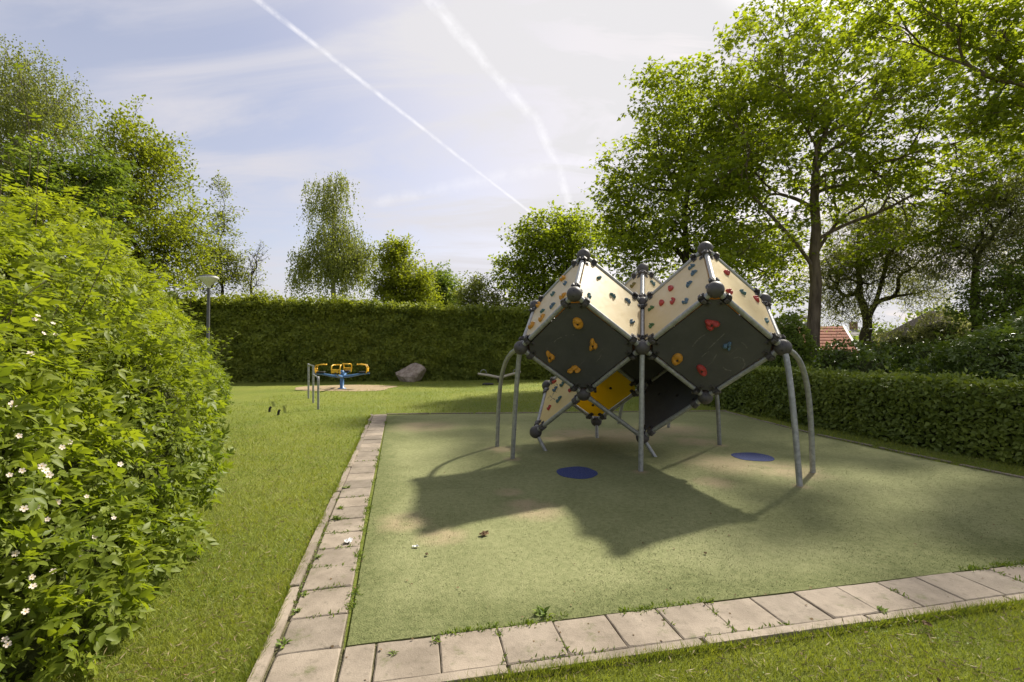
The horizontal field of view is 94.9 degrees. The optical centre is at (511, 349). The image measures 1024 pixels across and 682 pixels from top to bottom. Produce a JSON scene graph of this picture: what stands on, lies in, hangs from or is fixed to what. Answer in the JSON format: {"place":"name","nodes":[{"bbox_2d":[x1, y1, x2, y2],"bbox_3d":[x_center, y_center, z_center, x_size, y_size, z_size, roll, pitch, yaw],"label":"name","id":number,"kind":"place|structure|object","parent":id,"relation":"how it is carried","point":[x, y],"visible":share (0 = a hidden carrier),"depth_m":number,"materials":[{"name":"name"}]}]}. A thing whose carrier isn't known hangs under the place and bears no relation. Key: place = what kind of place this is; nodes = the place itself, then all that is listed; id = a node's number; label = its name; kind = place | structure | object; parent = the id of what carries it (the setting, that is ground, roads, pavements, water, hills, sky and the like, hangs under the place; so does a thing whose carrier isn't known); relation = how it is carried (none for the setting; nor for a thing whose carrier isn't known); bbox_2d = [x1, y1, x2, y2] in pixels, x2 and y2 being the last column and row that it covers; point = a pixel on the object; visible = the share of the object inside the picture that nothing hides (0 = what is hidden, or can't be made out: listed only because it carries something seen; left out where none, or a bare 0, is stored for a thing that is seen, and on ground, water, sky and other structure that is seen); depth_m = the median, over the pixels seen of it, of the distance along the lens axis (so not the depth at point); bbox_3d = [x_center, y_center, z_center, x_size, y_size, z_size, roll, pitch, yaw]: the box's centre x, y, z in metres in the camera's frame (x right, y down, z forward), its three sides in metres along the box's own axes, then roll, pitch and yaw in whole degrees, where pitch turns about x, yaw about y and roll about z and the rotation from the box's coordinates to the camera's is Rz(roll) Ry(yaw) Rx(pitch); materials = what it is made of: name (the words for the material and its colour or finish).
{"place":"outdoors","nodes":[
{"label":"outdoors","id":0,"kind":"place"},
{"bbox_2d":[247,414,386,681],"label":"side path","id":1,"kind":"structure","parent":0,"point":[308,653],"depth_m":2.82,"materials":[{"name":"concrete"}]},
{"bbox_2d":[275,637,291,648],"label":"weed","id":2,"kind":"object","parent":1,"relation":"on","point":[285,641],"visible":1,"depth_m":2.35,"materials":[{"name":"green plant"}]},
{"bbox_2d":[290,608,301,615],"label":"weed","id":3,"kind":"object","parent":1,"relation":"on","point":[298,610],"visible":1,"depth_m":2.63,"materials":[{"name":"green plant"}]},
{"bbox_2d":[344,537,352,542],"bbox_3d":[-1.244,1.446,3.571,0.059,0.028,0.083,0,0,-3],"label":"paper tissue","id":4,"kind":"object","parent":1,"relation":"on","point":[350,539],"visible":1,"depth_m":3.57,"materials":[{"name":"white paper"}]},
{"bbox_2d":[0,0,1023,330],"label":"sky","id":5,"kind":"structure","parent":0,"point":[452,119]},
{"bbox_2d":[24,379,1023,681],"bbox_3d":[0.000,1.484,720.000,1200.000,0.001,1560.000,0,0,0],"label":"ground","id":6,"kind":"structure","parent":0,"point":[250,393],"depth_m":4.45,"materials":[{"name":"green plant"}]},
{"bbox_2d":[0,34,110,219],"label":"birch tree","id":7,"kind":"object","parent":6,"relation":"on","point":[44,108],"visible":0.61,"depth_m":15.66,"materials":[{"name":"green plant"}]},
{"bbox_2d":[0,128,150,246],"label":"maple tree","id":8,"kind":"object","parent":6,"relation":"on","point":[99,184],"visible":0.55,"depth_m":14.79,"materials":[{"name":"green plant"}]},
{"bbox_2d":[0,62,219,443],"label":"rose bush","id":9,"kind":"object","parent":6,"relation":"on","point":[127,272],"visible":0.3,"depth_m":4.93,"materials":[{"name":"green plant"}]},
{"bbox_2d":[0,169,234,681],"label":"rose bush","id":10,"kind":"object","parent":6,"relation":"on","point":[98,479],"visible":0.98,"depth_m":2.73,"materials":[{"name":"green plant"}]},
{"bbox_2d":[45,94,230,303],"bbox_3d":[-15.975,-4.562,20.057,7.447,12.163,5.141,0,0,0],"label":"field maple","id":11,"kind":"object","parent":6,"relation":"on","point":[156,159],"visible":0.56,"depth_m":19.66,"materials":[{"name":"green plant"}]},
{"bbox_2d":[198,275,218,353],"bbox_3d":[-10.977,-0.615,17.000,0.660,4.190,0.660,0,0,0],"label":"street lamp","id":12,"kind":"object","parent":6,"relation":"on","point":[208,281],"visible":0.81,"depth_m":16.95,"materials":[{"name":"plastic"}]},
{"bbox_2d":[179,330,238,430],"bbox_3d":[-6.193,0.362,8.442,2.064,2.508,3.732,0,0,-24],"label":"rose bush","id":13,"kind":"object","parent":6,"relation":"on","point":[225,390],"visible":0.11,"depth_m":8.84,"materials":[{"name":"green plant"}]},
{"bbox_2d":[180,170,267,296],"bbox_3d":[-14.789,-3.833,24.072,4.203,10.647,3.307,0,0,20],"label":"slender tree","id":14,"kind":"object","parent":6,"relation":"on","point":[234,272],"visible":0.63,"depth_m":23.84,"materials":[{"name":"green plant"}]},
{"bbox_2d":[236,242,270,294],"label":"bare tree","id":15,"kind":"object","parent":6,"relation":"on","point":[253,268],"visible":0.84,"depth_m":24.59,"materials":[{"name":"green plant"}]},
{"bbox_2d":[236,287,278,316],"bbox_3d":[-11.911,-0.752,22.313,1.922,4.480,1.909,0,0,40],"label":"shrub","id":16,"kind":"object","parent":6,"relation":"on","point":[261,294],"visible":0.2,"depth_m":22.16,"materials":[{"name":"green plant"}]},
{"bbox_2d":[307,363,318,409],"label":"tumble bars","id":17,"kind":"object","parent":6,"relation":"on","point":[308,365],"visible":0.79,"depth_m":13.07,"materials":[{"name":"metal"}]},
{"bbox_2d":[284,169,384,300],"bbox_3d":[-11.261,-5.005,30.018,6.350,13.019,4.847,0,0,26],"label":"birch tree","id":18,"kind":"object","parent":6,"relation":"on","point":[346,265],"visible":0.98,"depth_m":29.54,"materials":[{"name":"green plant"}]},
{"bbox_2d":[295,385,397,390],"bbox_3d":[-6.555,1.481,18.346,3.904,0.010,3.122,0,0,0],"label":"sand patch","id":19,"kind":"object","parent":6,"relation":"on","point":[349,387],"visible":0.89,"depth_m":18.41,"materials":[{"name":"beige sand"}]},
{"bbox_2d":[314,363,369,388],"bbox_3d":[-6.473,1.004,17.880,1.614,0.952,1.614,0,0,38],"label":"play spinner","id":20,"kind":"object","parent":19,"relation":"on","point":[342,375],"visible":0.97,"depth_m":17.82,"materials":[{"name":"blue paint"}]},
{"bbox_2d":[328,292,365,323],"bbox_3d":[-7.966,-0.646,22.859,2.018,4.273,1.872,0,0,0],"label":"shrub","id":21,"kind":"object","parent":6,"relation":"on","point":[346,300],"visible":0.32,"depth_m":22.39,"materials":[{"name":"green plant"}]},
{"bbox_2d":[165,290,554,382],"bbox_3d":[-7.546,-0.539,22.972,22.588,4.438,2.379,0,0,-9],"label":"tall hedge","id":22,"kind":"object","parent":6,"relation":"on","point":[289,339],"visible":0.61,"depth_m":22.30,"materials":[{"name":"green plant"}]},
{"bbox_2d":[360,229,445,305],"bbox_3d":[-6.451,-2.761,27.950,5.035,8.530,4.059,0,0,0],"label":"field maple","id":23,"kind":"object","parent":6,"relation":"on","point":[398,281],"visible":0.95,"depth_m":27.42,"materials":[{"name":"green plant"}]},
{"bbox_2d":[395,363,425,381],"bbox_3d":[-4.704,1.069,22.197,1.246,0.923,1.249,0,0,43],"label":"boulder","id":24,"kind":"object","parent":6,"relation":"on","point":[413,372],"visible":0.83,"depth_m":21.93,"materials":[{"name":"stone"}]},
{"bbox_2d":[410,260,464,307],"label":"dark tree","id":25,"kind":"object","parent":6,"relation":"on","point":[446,280],"visible":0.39,"depth_m":36.05,"materials":[{"name":"green plant"}]},
{"bbox_2d":[442,270,526,308],"bbox_3d":[-1.558,-1.497,26.667,4.841,6.008,3.719,0,0,0],"label":"thin tree","id":26,"kind":"object","parent":6,"relation":"on","point":[476,287],"visible":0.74,"depth_m":26.02,"materials":[{"name":"green plant"}]},
{"bbox_2d":[478,369,520,384],"bbox_3d":[-0.498,1.199,20.615,1.980,0.622,1.722,0,0,-6],"label":"seesaw","id":27,"kind":"object","parent":6,"relation":"on","point":[493,376],"visible":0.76,"depth_m":21.27,"materials":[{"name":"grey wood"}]},
{"bbox_2d":[28,408,1023,681],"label":"fallen bits","id":28,"kind":"object","parent":6,"relation":"on","point":[644,648],"visible":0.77,"depth_m":2.48,"materials":[{"name":"brown plant"}]},
{"bbox_2d":[32,416,1022,681],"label":"clover","id":29,"kind":"object","parent":6,"relation":"on","point":[346,466],"visible":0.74,"depth_m":5.64,"materials":[{"name":"green plant"}]},
{"bbox_2d":[51,424,1023,681],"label":"clippings","id":30,"kind":"object","parent":6,"relation":"on","point":[223,656],"visible":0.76,"depth_m":2.33,"materials":[{"name":"green plant"}]},
{"bbox_2d":[483,195,619,308],"bbox_3d":[2.323,-3.575,26.951,8.261,10.164,5.813,0,0,0],"label":"maple tree","id":31,"kind":"object","parent":6,"relation":"on","point":[560,234],"visible":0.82,"depth_m":26.29,"materials":[{"name":"green plant"}]},
{"bbox_2d":[387,410,726,414],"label":"kerb far side","id":32,"kind":"structure","parent":6,"relation":"on","point":[512,412],"depth_m":10.97,"materials":[{"name":"concrete"}]},
{"bbox_2d":[232,415,1023,681],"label":"edge grass","id":33,"kind":"structure","parent":6,"relation":"on","point":[276,614],"depth_m":2.40,"materials":[{"name":"green plant"}]},
{"bbox_2d":[293,421,1023,666],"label":"weeds","id":34,"kind":"object","parent":6,"relation":"on","point":[971,568],"visible":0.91,"depth_m":2.70,"materials":[{"name":"green plant"}]},
{"bbox_2d":[337,565,1023,681],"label":"front path","id":35,"kind":"structure","parent":6,"relation":"on","point":[449,657],"depth_m":2.46,"materials":[{"name":"beige concrete"}]},
{"bbox_2d":[430,635,441,641],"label":"weed","id":36,"kind":"object","parent":35,"relation":"on","point":[436,638],"visible":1,"depth_m":2.37,"materials":[{"name":"green plant"}]},
{"bbox_2d":[876,605,888,613],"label":"weed","id":37,"kind":"object","parent":35,"relation":"on","point":[879,607],"visible":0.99,"depth_m":2.64,"materials":[{"name":"green plant"}]},
{"bbox_2d":[347,411,1023,646],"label":"play surface","id":38,"kind":"object","parent":6,"relation":"on","point":[566,501],"visible":1,"depth_m":4.07,"materials":[{"name":"green rubber"}]},
{"bbox_2d":[479,530,488,535],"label":"dead leaf","id":39,"kind":"object","parent":38,"relation":"on","point":[484,533],"visible":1,"depth_m":3.71,"materials":[{"name":"brown plant"}]},
{"bbox_2d":[532,605,555,616],"bbox_3d":[0.170,1.447,2.601,0.112,0.038,0.111,0,0,-29],"label":"weed","id":40,"kind":"object","parent":38,"relation":"on","point":[538,611],"visible":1,"depth_m":2.61,"materials":[{"name":"green plant"}]},
{"bbox_2d":[495,241,815,486],"bbox_3d":[1.569,0.086,7.031,3.536,2.898,4.488,0,0,-11],"label":"climbing frame","id":41,"kind":"object","parent":38,"relation":"on","point":[684,338],"visible":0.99,"depth_m":5.83,"materials":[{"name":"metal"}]},
{"bbox_2d":[576,53,833,322],"bbox_3d":[7.968,-5.492,19.421,10.443,13.947,7.702,0,0,0],"label":"maple tree","id":42,"kind":"object","parent":6,"relation":"on","point":[632,239],"visible":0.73,"depth_m":18.86,"materials":[{"name":"green plant"}]},
{"bbox_2d":[725,411,814,433],"bbox_3d":[5.200,1.539,9.754,0.060,0.158,2.991,0,0,-4],"label":"kerb hedge","id":43,"kind":"object","parent":6,"relation":"on","point":[768,422],"visible":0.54,"depth_m":9.47,"materials":[{"name":"concrete"}]},
{"bbox_2d":[761,311,815,377],"bbox_3d":[8.093,0.138,14.010,1.665,2.591,1.459,0,0,0],"label":"round shrub","id":44,"kind":"object","parent":6,"relation":"on","point":[795,338],"visible":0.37,"depth_m":13.64,"materials":[{"name":"green plant"}]},
{"bbox_2d":[777,316,820,326],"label":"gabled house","id":45,"kind":"structure","parent":6,"relation":"on","point":[800,320],"depth_m":46.68,"materials":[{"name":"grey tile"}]},
{"bbox_2d":[619,362,1023,466],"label":"clipped hedge","id":46,"kind":"object","parent":6,"relation":"on","point":[977,416],"visible":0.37,"depth_m":7.39,"materials":[{"name":"green plant"}]},
{"bbox_2d":[798,326,857,352],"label":"red roofed house","id":47,"kind":"structure","parent":6,"relation":"on","point":[829,335],"depth_m":38.16,"materials":[{"name":"tile"}]},
{"bbox_2d":[658,0,1023,361],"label":"maple tree","id":48,"kind":"object","parent":6,"relation":"on","point":[824,113],"visible":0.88,"depth_m":16.21,"materials":[{"name":"green plant"}]},
{"bbox_2d":[848,322,859,336],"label":"grey roofed house","id":49,"kind":"structure","parent":6,"relation":"on","point":[853,332],"depth_m":51.73,"materials":[{"name":"tile"}]},
{"bbox_2d":[785,187,977,347],"bbox_3d":[15.211,-2.658,19.970,7.190,8.337,5.329,0,0,0],"label":"willow tree","id":50,"kind":"object","parent":6,"relation":"on","point":[860,274],"visible":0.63,"depth_m":19.57,"materials":[{"name":"green plant"}]},
{"bbox_2d":[802,322,969,381],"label":"undergrowth","id":51,"kind":"object","parent":6,"relation":"on","point":[868,358],"visible":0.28,"depth_m":14.73,"materials":[{"name":"green plant"}]},
{"bbox_2d":[830,303,1000,347],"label":"distant greenery","id":52,"kind":"object","parent":6,"relation":"on","point":[880,330],"visible":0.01,"depth_m":46.43,"materials":[{"name":"green plant"}]},
{"bbox_2d":[816,434,1023,478],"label":"curb","id":53,"kind":"object","parent":6,"relation":"on","point":[984,469],"visible":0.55,"depth_m":6.43,"materials":[{"name":"concrete"}]},
{"bbox_2d":[816,0,1023,181],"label":"maple tree","id":54,"kind":"object","parent":6,"relation":"on","point":[994,113],"visible":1,"depth_m":11.62,"materials":[{"name":"green plant"}]},
{"bbox_2d":[922,620,932,626],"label":"dead leaf","id":55,"kind":"object","parent":6,"relation":"on","point":[925,622],"visible":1,"depth_m":2.48,"materials":[{"name":"brown plant"}]},
{"bbox_2d":[870,292,984,351],"bbox_3d":[16.743,-0.384,18.794,4.547,3.823,2.910,0,0,0],"label":"willow bush","id":56,"kind":"object","parent":6,"relation":"on","point":[924,331],"visible":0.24,"depth_m":18.58,"materials":[{"name":"green plant"}]},
{"bbox_2d":[872,311,987,345],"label":"thatched house","id":57,"kind":"structure","parent":6,"relation":"on","point":[912,322],"depth_m":36.29,"materials":[{"name":"white paint"}]},
{"bbox_2d":[899,147,1023,331],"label":"willow tree","id":58,"kind":"object","parent":6,"relation":"on","point":[987,241],"visible":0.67,"depth_m":16.55,"materials":[{"name":"green plant"}]},
{"bbox_2d":[902,306,1023,394],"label":"broadleaf shrub","id":59,"kind":"object","parent":6,"relation":"on","point":[997,350],"visible":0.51,"depth_m":9.34,"materials":[{"name":"green plant"}]},
{"bbox_2d":[933,238,1023,338],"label":"dark tree","id":60,"kind":"object","parent":6,"relation":"on","point":[1014,297],"visible":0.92,"depth_m":15.16,"materials":[{"name":"green plant"}]}
]}

